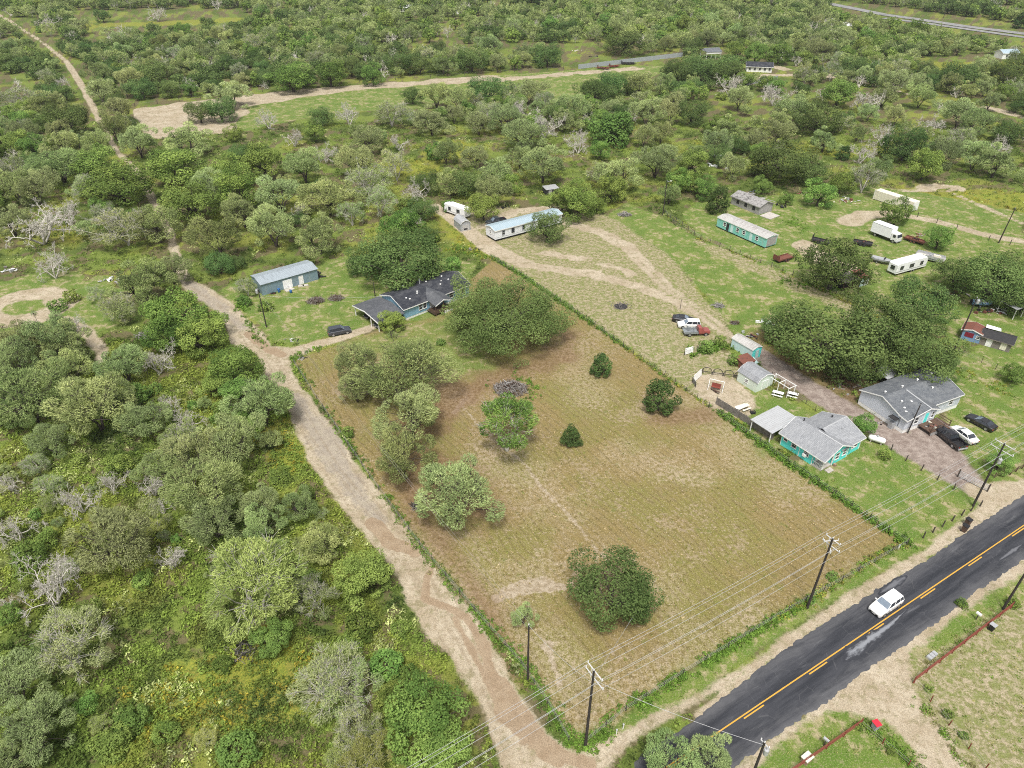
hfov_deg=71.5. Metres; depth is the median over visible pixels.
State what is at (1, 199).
broadleaf tree
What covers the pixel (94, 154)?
broadleaf tree
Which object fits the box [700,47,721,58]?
open barn
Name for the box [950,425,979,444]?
sedan car
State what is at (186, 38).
mesquite tree
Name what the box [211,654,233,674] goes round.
green shrub
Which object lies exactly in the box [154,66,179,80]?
mesquite tree
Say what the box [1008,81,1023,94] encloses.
grey mesquite
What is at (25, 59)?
live oak
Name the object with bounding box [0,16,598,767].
dirt road
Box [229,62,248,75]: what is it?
grey mesquite
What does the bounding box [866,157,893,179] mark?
mesquite tree
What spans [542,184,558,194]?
shack
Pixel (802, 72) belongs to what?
grey mesquite
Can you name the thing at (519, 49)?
mesquite tree
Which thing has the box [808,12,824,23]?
mesquite tree
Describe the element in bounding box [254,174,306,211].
mesquite tree
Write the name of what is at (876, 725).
wheelie bin
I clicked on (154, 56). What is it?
mesquite tree
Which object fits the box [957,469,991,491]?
pipe gate
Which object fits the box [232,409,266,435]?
broadleaf tree
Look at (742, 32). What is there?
live oak
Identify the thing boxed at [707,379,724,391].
swing seat
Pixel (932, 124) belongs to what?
dead tree
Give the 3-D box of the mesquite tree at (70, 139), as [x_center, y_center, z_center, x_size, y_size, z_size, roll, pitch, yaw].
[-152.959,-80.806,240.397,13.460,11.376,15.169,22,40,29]
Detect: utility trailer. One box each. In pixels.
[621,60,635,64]
[773,253,794,261]
[812,233,830,244]
[853,237,877,246]
[903,235,928,244]
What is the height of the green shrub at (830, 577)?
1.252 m
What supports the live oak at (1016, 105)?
on the ground at (588, 52)
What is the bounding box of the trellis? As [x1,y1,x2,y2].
[702,367,737,377]
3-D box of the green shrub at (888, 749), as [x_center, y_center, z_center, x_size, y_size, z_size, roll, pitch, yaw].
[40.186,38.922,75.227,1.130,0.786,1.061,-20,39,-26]
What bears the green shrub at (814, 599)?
on the grass at (28, 294)
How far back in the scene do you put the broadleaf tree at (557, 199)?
200.22 m
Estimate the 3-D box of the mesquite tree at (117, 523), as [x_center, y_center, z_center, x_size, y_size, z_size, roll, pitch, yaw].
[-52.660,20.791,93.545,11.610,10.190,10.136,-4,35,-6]
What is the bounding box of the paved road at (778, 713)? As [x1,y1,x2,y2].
[634,495,1023,767]
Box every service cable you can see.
[261,296,522,621]
[262,295,531,625]
[594,680,762,744]
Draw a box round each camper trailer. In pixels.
[444,201,470,217]
[887,253,927,273]
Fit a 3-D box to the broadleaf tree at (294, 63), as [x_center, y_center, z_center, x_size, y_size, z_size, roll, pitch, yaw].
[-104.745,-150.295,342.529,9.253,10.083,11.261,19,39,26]
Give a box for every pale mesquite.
[0,557,8,568]
[36,493,62,512]
[87,713,112,734]
[140,514,167,535]
[192,724,217,752]
[202,529,308,643]
[322,744,353,767]
[333,729,393,767]
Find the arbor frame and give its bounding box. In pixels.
[771,373,796,397]
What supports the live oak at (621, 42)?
on the ground at (588, 52)
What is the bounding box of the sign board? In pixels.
[685,346,692,354]
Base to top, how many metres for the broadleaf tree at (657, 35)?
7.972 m
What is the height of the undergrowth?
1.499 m
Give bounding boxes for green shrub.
[0,600,24,625]
[0,650,15,670]
[8,538,47,578]
[11,577,34,597]
[27,508,41,520]
[31,526,57,549]
[35,26,40,32]
[46,298,67,311]
[62,288,82,304]
[69,452,87,468]
[71,690,99,715]
[73,595,103,622]
[85,720,136,765]
[100,453,138,477]
[112,703,153,741]
[120,382,151,406]
[130,568,154,591]
[148,382,162,395]
[150,719,182,749]
[159,392,169,400]
[170,533,181,544]
[186,400,198,410]
[208,414,220,424]
[210,401,225,413]
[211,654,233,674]
[214,728,262,767]
[236,294,251,306]
[254,469,263,478]
[257,300,274,311]
[268,465,290,487]
[297,484,314,501]
[299,568,322,592]
[336,629,363,657]
[341,425,353,439]
[344,607,380,643]
[368,648,403,681]
[390,619,410,639]
[391,663,420,690]
[396,197,410,209]
[424,141,447,160]
[430,232,439,242]
[436,338,446,345]
[441,198,454,212]
[443,256,460,271]
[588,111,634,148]
[697,339,713,354]
[713,335,726,346]
[715,92,727,100]
[727,354,739,366]
[806,595,816,604]
[825,570,838,581]
[853,720,865,731]
[878,448,891,460]
[883,545,894,554]
[886,747,897,756]
[924,684,934,693]
[941,708,954,719]
[954,596,968,610]
[958,730,968,739]
[1005,595,1021,609]
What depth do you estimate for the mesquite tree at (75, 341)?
134.77 m
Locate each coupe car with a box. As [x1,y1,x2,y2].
[672,314,693,322]
[965,413,997,431]
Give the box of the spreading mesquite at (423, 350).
[339,323,464,411]
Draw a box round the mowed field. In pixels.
[294,260,898,742]
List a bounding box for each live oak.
[0,52,21,64]
[0,54,15,68]
[13,55,33,66]
[20,152,41,165]
[29,53,47,67]
[31,102,88,133]
[38,82,57,92]
[52,85,74,101]
[60,40,81,52]
[77,42,97,50]
[92,9,111,21]
[93,75,114,81]
[99,58,115,66]
[104,90,126,105]
[105,36,126,47]
[105,44,121,53]
[108,66,120,76]
[111,119,140,133]
[122,76,156,99]
[130,57,174,81]
[135,51,152,57]
[150,41,167,50]
[157,80,180,97]
[159,47,175,57]
[182,101,214,123]
[200,79,223,90]
[200,95,237,122]
[202,250,235,274]
[214,51,234,59]
[214,53,234,64]
[224,255,246,270]
[227,143,244,160]
[231,57,248,65]
[234,142,269,164]
[240,68,256,84]
[247,51,263,58]
[250,57,271,67]
[251,68,274,85]
[252,60,272,70]
[265,66,277,77]
[285,211,306,225]
[306,106,334,125]
[320,41,337,48]
[321,31,340,41]
[327,48,349,60]
[338,56,362,76]
[343,240,386,275]
[351,228,449,291]
[352,63,367,79]
[355,44,373,57]
[375,226,417,256]
[382,47,418,73]
[400,86,423,104]
[403,196,438,219]
[409,54,431,73]
[410,168,440,195]
[415,227,439,242]
[430,39,445,50]
[439,269,577,366]
[447,168,483,195]
[449,46,489,71]
[466,75,514,103]
[523,211,571,243]
[529,41,564,66]
[557,18,581,29]
[566,545,665,631]
[571,78,616,106]
[592,112,634,140]
[593,31,650,56]
[596,71,627,97]
[609,105,627,117]
[618,72,643,93]
[621,98,641,104]
[659,57,696,81]
[669,80,688,92]
[675,57,714,83]
[678,98,712,126]
[679,36,702,54]
[683,54,747,80]
[684,77,706,91]
[707,141,730,165]
[712,60,748,84]
[724,134,749,153]
[731,29,748,41]
[746,139,821,179]
[760,304,806,340]
[764,298,889,376]
[789,98,845,133]
[793,156,834,183]
[793,236,881,300]
[804,28,820,39]
[809,95,829,107]
[816,335,890,387]
[838,290,928,358]
[840,110,856,126]
[841,55,876,78]
[868,60,882,73]
[876,125,935,160]
[881,306,946,353]
[883,320,970,383]
[887,274,963,324]
[916,61,937,73]
[920,351,968,382]
[925,74,942,88]
[929,60,981,88]
[930,256,983,293]
[954,248,1023,311]
[984,248,1023,285]
[986,59,1023,84]
[992,117,1023,142]
[992,281,1023,315]
[1006,48,1023,70]
[1006,100,1023,114]
[1010,90,1023,104]
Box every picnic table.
[738,403,750,410]
[772,390,783,397]
[786,391,798,397]
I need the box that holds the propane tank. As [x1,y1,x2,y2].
[868,434,885,444]
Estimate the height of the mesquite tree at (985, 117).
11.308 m
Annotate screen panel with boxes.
[694,369,701,380]
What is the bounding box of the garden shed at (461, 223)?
[453,214,470,231]
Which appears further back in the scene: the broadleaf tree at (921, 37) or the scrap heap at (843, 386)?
the broadleaf tree at (921, 37)
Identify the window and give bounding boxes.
[913,416,919,424]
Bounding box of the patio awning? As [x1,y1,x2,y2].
[750,405,795,441]
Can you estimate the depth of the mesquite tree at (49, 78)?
325.32 m
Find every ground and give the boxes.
[0,0,1023,767]
[465,206,1023,767]
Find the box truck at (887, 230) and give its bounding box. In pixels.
[870,220,901,242]
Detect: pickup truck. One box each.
[485,216,506,223]
[682,325,710,336]
[935,425,968,450]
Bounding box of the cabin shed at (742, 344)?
[731,334,762,357]
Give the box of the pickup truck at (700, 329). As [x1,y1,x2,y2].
[682,325,710,336]
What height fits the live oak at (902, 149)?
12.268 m
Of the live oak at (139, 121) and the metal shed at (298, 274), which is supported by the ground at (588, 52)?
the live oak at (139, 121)
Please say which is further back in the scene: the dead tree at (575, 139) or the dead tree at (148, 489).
the dead tree at (575, 139)
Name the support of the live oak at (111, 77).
on the ground at (588, 52)
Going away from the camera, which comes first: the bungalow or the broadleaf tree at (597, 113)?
the bungalow
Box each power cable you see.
[409,428,1016,766]
[414,430,1017,767]
[431,432,1023,767]
[458,444,1019,767]
[460,443,1023,767]
[475,448,1023,767]
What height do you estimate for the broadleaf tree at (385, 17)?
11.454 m
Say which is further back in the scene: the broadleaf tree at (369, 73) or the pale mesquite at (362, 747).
the broadleaf tree at (369, 73)
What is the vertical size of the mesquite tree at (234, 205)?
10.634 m
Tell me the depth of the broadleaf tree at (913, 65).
354.73 m
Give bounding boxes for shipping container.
[873,188,919,210]
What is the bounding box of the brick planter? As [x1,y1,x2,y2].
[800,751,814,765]
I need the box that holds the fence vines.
[233,213,1019,767]
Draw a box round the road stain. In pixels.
[843,607,908,661]
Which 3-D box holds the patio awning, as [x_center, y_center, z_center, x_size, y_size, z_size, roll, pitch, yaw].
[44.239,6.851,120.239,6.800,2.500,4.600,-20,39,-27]
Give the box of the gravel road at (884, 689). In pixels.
[809,646,965,767]
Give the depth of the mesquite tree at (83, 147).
232.94 m
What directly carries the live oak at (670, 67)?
on the ground at (588, 52)
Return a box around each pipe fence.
[793,718,863,767]
[913,602,1014,683]
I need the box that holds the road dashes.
[671,528,1023,767]
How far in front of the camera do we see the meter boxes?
84.70 m
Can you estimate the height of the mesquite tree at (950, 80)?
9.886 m
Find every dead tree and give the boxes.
[0,473,24,493]
[0,516,39,549]
[0,596,15,606]
[4,197,76,248]
[8,550,81,624]
[13,77,20,86]
[32,243,73,282]
[35,14,61,28]
[44,197,81,228]
[51,482,102,520]
[52,555,69,565]
[53,77,70,86]
[73,311,84,331]
[96,472,130,493]
[115,24,130,34]
[133,475,167,496]
[141,337,175,374]
[146,6,166,20]
[147,546,186,569]
[149,497,175,514]
[157,395,182,415]
[173,410,207,432]
[254,108,277,129]
[281,128,302,146]
[291,199,307,219]
[314,142,338,162]
[335,102,358,125]
[384,32,395,43]
[391,134,411,150]
[401,175,429,200]
[442,25,452,37]
[513,100,543,117]
[533,112,567,137]
[563,127,587,156]
[714,73,744,95]
[762,85,796,105]
[793,56,800,65]
[848,139,877,163]
[849,90,885,112]
[856,73,865,86]
[870,124,894,146]
[914,113,945,134]
[950,86,962,97]
[991,134,1012,152]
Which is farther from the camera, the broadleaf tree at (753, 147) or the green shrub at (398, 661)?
the broadleaf tree at (753, 147)
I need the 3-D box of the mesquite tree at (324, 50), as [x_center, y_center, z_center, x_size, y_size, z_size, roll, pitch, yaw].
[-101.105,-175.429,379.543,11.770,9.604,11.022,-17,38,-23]
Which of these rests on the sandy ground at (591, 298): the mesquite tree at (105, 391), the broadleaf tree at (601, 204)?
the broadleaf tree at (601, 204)
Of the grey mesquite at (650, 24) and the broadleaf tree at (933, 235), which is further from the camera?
the grey mesquite at (650, 24)
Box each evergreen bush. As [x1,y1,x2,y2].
[559,423,583,446]
[589,352,612,376]
[642,378,682,415]
[705,185,729,213]
[834,145,851,160]
[1012,12,1023,28]
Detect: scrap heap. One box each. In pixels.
[1,266,16,272]
[98,276,117,282]
[742,330,758,339]
[833,196,860,203]
[833,382,860,394]
[925,421,951,429]
[947,290,970,297]
[974,306,1021,314]
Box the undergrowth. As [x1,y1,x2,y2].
[0,120,1023,767]
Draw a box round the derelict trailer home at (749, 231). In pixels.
[717,214,777,247]
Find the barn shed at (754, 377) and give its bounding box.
[737,362,774,392]
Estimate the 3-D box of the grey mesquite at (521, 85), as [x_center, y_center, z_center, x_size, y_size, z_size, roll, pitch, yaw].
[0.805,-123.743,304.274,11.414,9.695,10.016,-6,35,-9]
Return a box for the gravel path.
[755,349,999,501]
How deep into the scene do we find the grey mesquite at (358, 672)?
77.42 m
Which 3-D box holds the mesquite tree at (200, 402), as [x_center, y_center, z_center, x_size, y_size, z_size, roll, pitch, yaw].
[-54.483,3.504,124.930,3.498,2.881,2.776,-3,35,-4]
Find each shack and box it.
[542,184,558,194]
[960,321,1017,352]
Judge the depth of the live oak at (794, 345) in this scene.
131.56 m
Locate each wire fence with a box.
[134,66,568,105]
[293,359,569,740]
[493,257,909,544]
[588,539,908,737]
[665,208,954,361]
[772,372,864,432]
[865,723,914,767]
[891,444,955,489]
[914,678,989,767]
[917,212,1023,244]
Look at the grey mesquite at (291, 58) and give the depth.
361.78 m
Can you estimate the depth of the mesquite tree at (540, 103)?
289.19 m
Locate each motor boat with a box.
[870,254,890,263]
[969,299,996,307]
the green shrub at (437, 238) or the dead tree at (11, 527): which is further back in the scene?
the green shrub at (437, 238)
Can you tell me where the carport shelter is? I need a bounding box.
[996,297,1023,319]
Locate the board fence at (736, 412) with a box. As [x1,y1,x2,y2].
[716,396,773,439]
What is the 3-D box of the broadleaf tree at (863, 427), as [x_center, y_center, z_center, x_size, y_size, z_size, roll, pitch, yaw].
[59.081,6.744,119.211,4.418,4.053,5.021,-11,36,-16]
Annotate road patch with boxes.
[878,575,907,594]
[998,544,1022,560]
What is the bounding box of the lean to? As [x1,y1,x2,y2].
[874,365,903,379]
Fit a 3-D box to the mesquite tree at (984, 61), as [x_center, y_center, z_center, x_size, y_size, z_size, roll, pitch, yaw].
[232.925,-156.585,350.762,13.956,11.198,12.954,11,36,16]
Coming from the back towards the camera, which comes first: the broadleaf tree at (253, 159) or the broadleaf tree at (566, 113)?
the broadleaf tree at (566, 113)
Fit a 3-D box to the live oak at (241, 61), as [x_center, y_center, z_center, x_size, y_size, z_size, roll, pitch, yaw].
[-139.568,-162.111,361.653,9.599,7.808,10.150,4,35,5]
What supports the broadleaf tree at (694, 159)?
on the ground at (588, 52)
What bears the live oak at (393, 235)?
on the grass at (28, 294)
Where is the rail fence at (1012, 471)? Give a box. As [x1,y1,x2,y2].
[994,464,1023,477]
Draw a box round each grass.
[0,66,1023,767]
[244,192,1023,753]
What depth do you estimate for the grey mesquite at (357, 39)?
406.27 m
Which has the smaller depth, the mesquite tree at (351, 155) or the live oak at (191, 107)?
the mesquite tree at (351, 155)
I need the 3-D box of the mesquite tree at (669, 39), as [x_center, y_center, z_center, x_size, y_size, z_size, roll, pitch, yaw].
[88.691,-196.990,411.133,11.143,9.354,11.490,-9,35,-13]
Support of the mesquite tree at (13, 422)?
on the ground at (588, 52)
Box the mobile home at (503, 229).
[485,208,562,240]
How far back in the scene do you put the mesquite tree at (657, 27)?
446.64 m
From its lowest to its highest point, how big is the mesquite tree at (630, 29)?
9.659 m
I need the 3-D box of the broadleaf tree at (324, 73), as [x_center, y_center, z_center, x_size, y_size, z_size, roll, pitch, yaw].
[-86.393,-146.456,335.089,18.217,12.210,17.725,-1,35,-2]
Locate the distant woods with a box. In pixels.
[0,0,1023,162]
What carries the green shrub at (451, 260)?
on the grass at (28, 294)
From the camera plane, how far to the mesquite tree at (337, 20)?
461.89 m
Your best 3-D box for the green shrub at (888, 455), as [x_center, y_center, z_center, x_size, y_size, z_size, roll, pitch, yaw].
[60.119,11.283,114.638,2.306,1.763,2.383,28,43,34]
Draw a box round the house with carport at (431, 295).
[352,271,470,331]
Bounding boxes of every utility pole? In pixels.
[255,289,266,327]
[527,623,529,681]
[584,660,603,745]
[662,181,668,215]
[754,738,769,767]
[806,533,840,608]
[907,403,921,432]
[953,298,979,349]
[972,438,1015,506]
[998,209,1014,242]
[1001,574,1023,609]
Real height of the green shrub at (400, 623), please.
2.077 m
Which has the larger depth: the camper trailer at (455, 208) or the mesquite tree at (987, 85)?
the mesquite tree at (987, 85)
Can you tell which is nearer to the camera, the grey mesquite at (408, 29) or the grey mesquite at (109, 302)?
the grey mesquite at (109, 302)
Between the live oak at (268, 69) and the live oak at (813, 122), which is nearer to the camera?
the live oak at (813, 122)
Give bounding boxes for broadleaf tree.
[0,103,17,118]
[0,127,13,142]
[0,128,33,151]
[0,144,6,155]
[0,190,4,204]
[7,110,33,134]
[14,96,31,110]
[14,132,48,155]
[16,110,40,125]
[28,0,46,10]
[34,111,54,125]
[45,134,65,153]
[68,142,119,183]
[77,157,156,206]
[87,195,114,215]
[98,222,118,235]
[111,62,127,71]
[119,207,145,226]
[137,285,208,344]
[139,314,195,352]
[142,34,157,42]
[145,148,208,184]
[154,177,219,221]
[173,22,192,34]
[174,316,228,358]
[177,81,198,96]
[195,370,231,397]
[196,306,229,337]
[200,150,254,190]
[207,344,265,389]
[213,168,260,205]
[217,376,268,409]
[221,123,242,141]
[228,38,244,48]
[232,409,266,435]
[234,141,283,179]
[242,42,259,56]
[248,615,292,657]
[252,36,270,46]
[254,5,269,18]
[262,63,314,91]
[278,153,303,171]
[282,61,299,71]
[289,38,304,50]
[300,30,316,45]
[301,119,326,144]
[308,59,347,86]
[319,18,332,27]
[330,547,394,611]
[333,20,348,30]
[341,6,357,16]
[341,33,357,43]
[360,60,384,85]
[371,4,386,13]
[371,676,413,731]
[375,210,411,244]
[377,310,405,331]
[378,12,394,26]
[383,669,471,766]
[384,27,399,41]
[390,207,426,232]
[408,713,474,767]
[427,55,442,72]
[427,107,447,126]
[455,49,471,66]
[459,99,476,115]
[464,192,499,220]
[474,390,539,451]
[477,29,490,40]
[484,95,505,108]
[491,11,505,28]
[499,172,522,192]
[503,92,526,105]
[522,110,544,126]
[541,15,558,26]
[541,188,575,215]
[546,177,598,222]
[555,105,577,126]
[564,180,589,199]
[577,118,592,130]
[578,93,601,112]
[581,4,597,17]
[585,194,606,213]
[589,108,614,123]
[589,140,611,158]
[594,173,627,202]
[598,11,611,24]
[631,22,647,33]
[634,7,650,18]
[644,16,656,29]
[654,31,667,41]
[655,2,668,10]
[664,22,678,32]
[665,167,690,189]
[666,14,679,25]
[675,15,691,29]
[675,80,698,100]
[676,147,708,175]
[681,171,701,191]
[683,15,697,28]
[686,173,717,200]
[691,1,702,8]
[701,120,714,133]
[712,109,735,127]
[723,37,750,60]
[736,70,755,88]
[744,41,773,61]
[748,142,774,157]
[753,174,774,196]
[757,75,774,90]
[763,41,800,63]
[766,76,787,91]
[778,191,795,204]
[796,50,816,63]
[802,177,838,207]
[821,79,865,106]
[829,171,857,193]
[834,9,849,21]
[839,13,856,22]
[847,412,877,434]
[852,20,868,36]
[852,36,871,53]
[855,45,880,58]
[857,26,876,38]
[872,35,890,44]
[879,32,898,41]
[879,196,915,224]
[896,55,913,69]
[898,56,917,69]
[904,18,920,32]
[907,147,944,179]
[911,18,930,33]
[912,33,925,40]
[922,225,956,248]
[938,29,955,38]
[949,77,966,93]
[985,452,1019,475]
[990,80,1018,100]
[999,362,1023,382]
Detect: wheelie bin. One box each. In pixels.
[870,719,881,730]
[960,523,969,532]
[963,516,972,524]
[987,621,997,631]
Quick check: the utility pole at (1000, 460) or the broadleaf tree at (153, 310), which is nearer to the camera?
the utility pole at (1000, 460)
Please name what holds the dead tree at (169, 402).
on the ground at (588, 52)
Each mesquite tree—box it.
[0,38,17,50]
[0,115,12,129]
[0,135,11,149]
[0,161,34,205]
[0,201,30,238]
[0,319,43,365]
[0,334,57,387]
[0,356,70,423]
[0,385,36,428]
[0,462,11,473]
[0,646,53,726]
[0,688,77,767]
[0,736,28,767]
[2,470,17,479]
[4,37,23,45]
[4,118,39,139]
[11,170,54,206]
[12,305,77,355]
[23,146,84,182]
[23,423,76,459]
[25,154,44,166]
[26,90,81,112]
[27,165,61,192]
[28,631,60,655]
[34,347,94,393]
[35,113,45,130]
[37,130,81,154]
[38,316,96,369]
[38,369,135,435]
[39,74,56,87]
[43,58,61,69]
[44,91,65,101]
[44,118,72,134]
[50,150,70,167]
[57,496,160,573]
[64,180,81,193]
[70,129,90,147]
[71,18,90,30]
[71,220,98,238]
[71,532,80,540]
[77,60,107,77]
[77,143,99,158]
[79,127,110,153]
[84,76,113,101]
[89,63,113,80]
[89,378,137,418]
[91,343,148,380]
[96,111,132,142]
[97,95,130,117]
[104,256,177,317]
[111,42,133,52]
[112,67,143,83]
[112,398,172,436]
[114,83,130,97]
[116,123,157,157]
[125,204,183,243]
[128,442,190,483]
[142,53,162,71]
[144,47,165,56]
[148,33,168,47]
[151,252,192,284]
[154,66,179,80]
[156,457,243,519]
[158,427,220,481]
[162,119,212,157]
[164,32,178,43]
[166,56,187,74]
[168,30,184,46]
[169,156,198,172]
[177,47,195,62]
[177,495,243,546]
[178,33,200,47]
[182,210,247,261]
[187,410,265,465]
[188,166,222,203]
[192,43,209,56]
[192,395,211,412]
[196,45,217,61]
[202,80,253,107]
[203,563,220,579]
[208,25,223,39]
[218,29,239,40]
[218,371,295,439]
[219,192,271,227]
[225,194,245,217]
[231,72,249,86]
[236,481,279,519]
[243,502,288,543]
[244,202,296,247]
[249,556,275,566]
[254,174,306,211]
[259,428,282,452]
[277,173,299,191]
[278,483,318,521]
[282,146,323,182]
[292,520,340,564]
[294,210,343,258]
[295,176,365,215]
[298,63,314,71]
[312,47,330,59]
[315,53,333,64]
[323,23,340,38]
[330,43,350,53]
[330,49,344,59]
[332,16,345,25]
[333,143,373,178]
[333,341,376,380]
[336,368,368,402]
[348,124,383,150]
[356,22,373,32]
[370,381,440,441]
[371,51,388,69]
[372,129,387,142]
[374,28,392,41]
[374,423,438,483]
[410,46,428,54]
[412,104,455,135]
[414,452,505,530]
[418,82,452,107]
[430,52,458,75]
[431,167,466,195]
[432,137,462,164]
[443,85,474,107]
[443,104,463,123]
[459,145,488,167]
[465,111,491,134]
[466,156,513,187]
[473,34,503,55]
[475,173,513,206]
[487,52,507,71]
[487,97,504,109]
[487,103,522,130]
[501,118,547,148]
[503,145,531,168]
[505,15,520,27]
[506,97,527,114]
[507,42,530,62]
[509,78,551,105]
[510,601,540,627]
[514,50,531,67]
[515,144,567,182]
[520,114,530,127]
[524,42,546,61]
[528,100,544,112]
[538,101,555,120]
[541,99,564,124]
[548,107,574,131]
[554,93,591,116]
[592,157,643,190]
[599,99,622,112]
[609,18,625,32]
[622,24,639,35]
[625,72,654,91]
[628,97,667,125]
[630,143,682,177]
[634,122,660,146]
[642,727,705,767]
[651,24,667,31]
[652,121,673,143]
[656,184,680,203]
[657,35,677,51]
[658,72,676,82]
[658,98,684,124]
[661,91,684,102]
[671,87,690,103]
[685,29,699,39]
[687,145,707,156]
[687,731,731,767]
[691,13,706,23]
[699,28,719,46]
[701,128,733,151]
[703,12,719,22]
[711,111,749,141]
[714,10,727,17]
[716,32,734,44]
[719,9,734,20]
[719,151,748,181]
[727,22,742,34]
[728,85,753,110]
[743,128,768,150]
[748,117,797,146]
[768,93,814,121]
[770,108,792,130]
[791,40,809,52]
[806,38,835,57]
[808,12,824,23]
[810,125,842,152]
[820,26,854,40]
[825,42,840,52]
[844,68,858,82]
[849,124,871,141]
[853,65,872,83]
[857,103,879,121]
[865,55,880,63]
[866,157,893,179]
[868,82,900,107]
[875,61,897,75]
[876,69,914,92]
[877,68,901,80]
[883,103,908,125]
[904,47,921,57]
[906,82,937,107]
[908,41,928,56]
[911,72,933,87]
[917,61,935,71]
[919,66,938,75]
[925,40,943,55]
[926,134,965,169]
[932,97,985,127]
[935,71,964,93]
[940,38,956,48]
[948,41,970,55]
[954,137,1001,169]
[956,80,979,97]
[960,107,1002,136]
[971,54,998,73]
[974,139,1023,177]
[975,71,993,82]
[975,92,1001,110]
[977,77,994,96]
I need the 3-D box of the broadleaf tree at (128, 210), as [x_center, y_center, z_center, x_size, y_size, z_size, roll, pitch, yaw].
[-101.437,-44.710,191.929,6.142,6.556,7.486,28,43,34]
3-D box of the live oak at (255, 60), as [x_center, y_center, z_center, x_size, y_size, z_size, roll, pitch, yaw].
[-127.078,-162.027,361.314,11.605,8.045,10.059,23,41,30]
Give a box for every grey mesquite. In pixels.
[0,87,38,106]
[0,154,26,173]
[12,118,34,136]
[17,453,51,475]
[27,89,43,106]
[29,604,113,683]
[33,473,68,496]
[35,68,56,79]
[50,516,66,527]
[56,558,83,578]
[62,692,78,705]
[70,174,96,200]
[71,173,96,196]
[74,207,153,245]
[82,201,118,225]
[84,483,98,493]
[85,283,105,301]
[97,292,137,323]
[109,29,127,41]
[128,61,143,67]
[132,34,143,43]
[153,58,168,65]
[156,416,197,444]
[156,530,171,540]
[161,513,172,523]
[165,44,182,56]
[226,50,244,59]
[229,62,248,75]
[232,277,257,295]
[245,32,265,47]
[251,4,269,12]
[263,25,278,36]
[281,56,296,65]
[284,639,369,726]
[290,566,300,577]
[292,573,341,619]
[305,51,323,61]
[314,507,329,520]
[316,656,383,722]
[332,704,382,752]
[336,201,365,225]
[342,162,392,195]
[353,35,372,46]
[365,185,398,216]
[372,100,412,126]
[378,148,412,181]
[398,26,416,40]
[406,109,425,124]
[421,46,438,57]
[447,43,464,57]
[468,92,484,106]
[470,31,485,42]
[474,100,506,125]
[481,13,495,25]
[502,83,525,98]
[506,20,522,38]
[506,95,529,108]
[533,91,553,105]
[586,160,606,182]
[619,8,633,19]
[629,91,647,100]
[636,18,647,27]
[646,22,660,29]
[653,75,665,85]
[744,25,760,38]
[752,36,767,44]
[766,38,783,47]
[795,60,811,73]
[795,66,817,83]
[804,31,824,40]
[822,61,843,80]
[829,51,849,62]
[834,114,856,130]
[841,18,860,28]
[849,162,885,192]
[892,58,910,71]
[946,126,977,151]
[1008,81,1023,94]
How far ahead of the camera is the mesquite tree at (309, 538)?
95.19 m
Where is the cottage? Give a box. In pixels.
[745,61,773,72]
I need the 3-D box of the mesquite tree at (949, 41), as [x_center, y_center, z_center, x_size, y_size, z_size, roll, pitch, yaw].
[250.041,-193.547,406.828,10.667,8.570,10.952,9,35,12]
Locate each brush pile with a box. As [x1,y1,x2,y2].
[223,637,259,663]
[305,294,323,304]
[327,292,344,300]
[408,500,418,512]
[492,378,529,396]
[617,211,631,216]
[710,301,724,308]
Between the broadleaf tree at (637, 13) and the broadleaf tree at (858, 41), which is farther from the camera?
the broadleaf tree at (637, 13)
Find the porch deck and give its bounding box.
[918,413,951,435]
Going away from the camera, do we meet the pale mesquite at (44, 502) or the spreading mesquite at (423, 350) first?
the pale mesquite at (44, 502)
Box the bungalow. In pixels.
[779,411,866,473]
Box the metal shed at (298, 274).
[250,260,317,294]
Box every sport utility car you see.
[327,325,351,336]
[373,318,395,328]
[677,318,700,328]
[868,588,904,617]
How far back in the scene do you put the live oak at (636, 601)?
86.87 m
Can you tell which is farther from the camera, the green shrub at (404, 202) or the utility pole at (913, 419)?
the green shrub at (404, 202)
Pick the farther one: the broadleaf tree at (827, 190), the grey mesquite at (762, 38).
the grey mesquite at (762, 38)
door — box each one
[282,279,292,288]
[298,276,303,284]
[462,224,468,230]
[761,379,768,389]
[922,412,929,422]
[984,339,992,346]
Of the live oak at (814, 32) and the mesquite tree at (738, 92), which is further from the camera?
the live oak at (814, 32)
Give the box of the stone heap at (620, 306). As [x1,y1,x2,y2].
[608,301,630,309]
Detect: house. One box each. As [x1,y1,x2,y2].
[730,190,779,219]
[858,369,964,432]
[994,49,1020,58]
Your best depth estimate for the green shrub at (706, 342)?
140.75 m
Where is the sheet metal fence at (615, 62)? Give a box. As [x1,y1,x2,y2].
[578,53,682,68]
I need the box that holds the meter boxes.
[926,650,937,660]
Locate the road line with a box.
[666,525,1023,766]
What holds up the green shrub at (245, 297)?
on the ground at (588, 52)
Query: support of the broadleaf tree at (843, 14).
on the ground at (588, 52)
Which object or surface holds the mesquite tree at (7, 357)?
on the ground at (588, 52)
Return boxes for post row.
[922,500,982,538]
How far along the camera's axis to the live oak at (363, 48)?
390.50 m
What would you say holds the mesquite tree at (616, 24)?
on the ground at (588, 52)
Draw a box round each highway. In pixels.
[831,3,1023,34]
[883,18,1023,37]
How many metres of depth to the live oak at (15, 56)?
373.84 m
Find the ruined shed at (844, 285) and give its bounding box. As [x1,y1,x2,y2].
[834,269,869,288]
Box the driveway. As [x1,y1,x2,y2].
[433,189,1023,512]
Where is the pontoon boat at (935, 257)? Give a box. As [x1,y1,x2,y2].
[915,249,945,262]
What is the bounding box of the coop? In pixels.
[735,353,758,367]
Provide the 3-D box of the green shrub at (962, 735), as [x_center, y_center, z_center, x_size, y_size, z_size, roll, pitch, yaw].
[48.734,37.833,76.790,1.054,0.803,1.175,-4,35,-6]

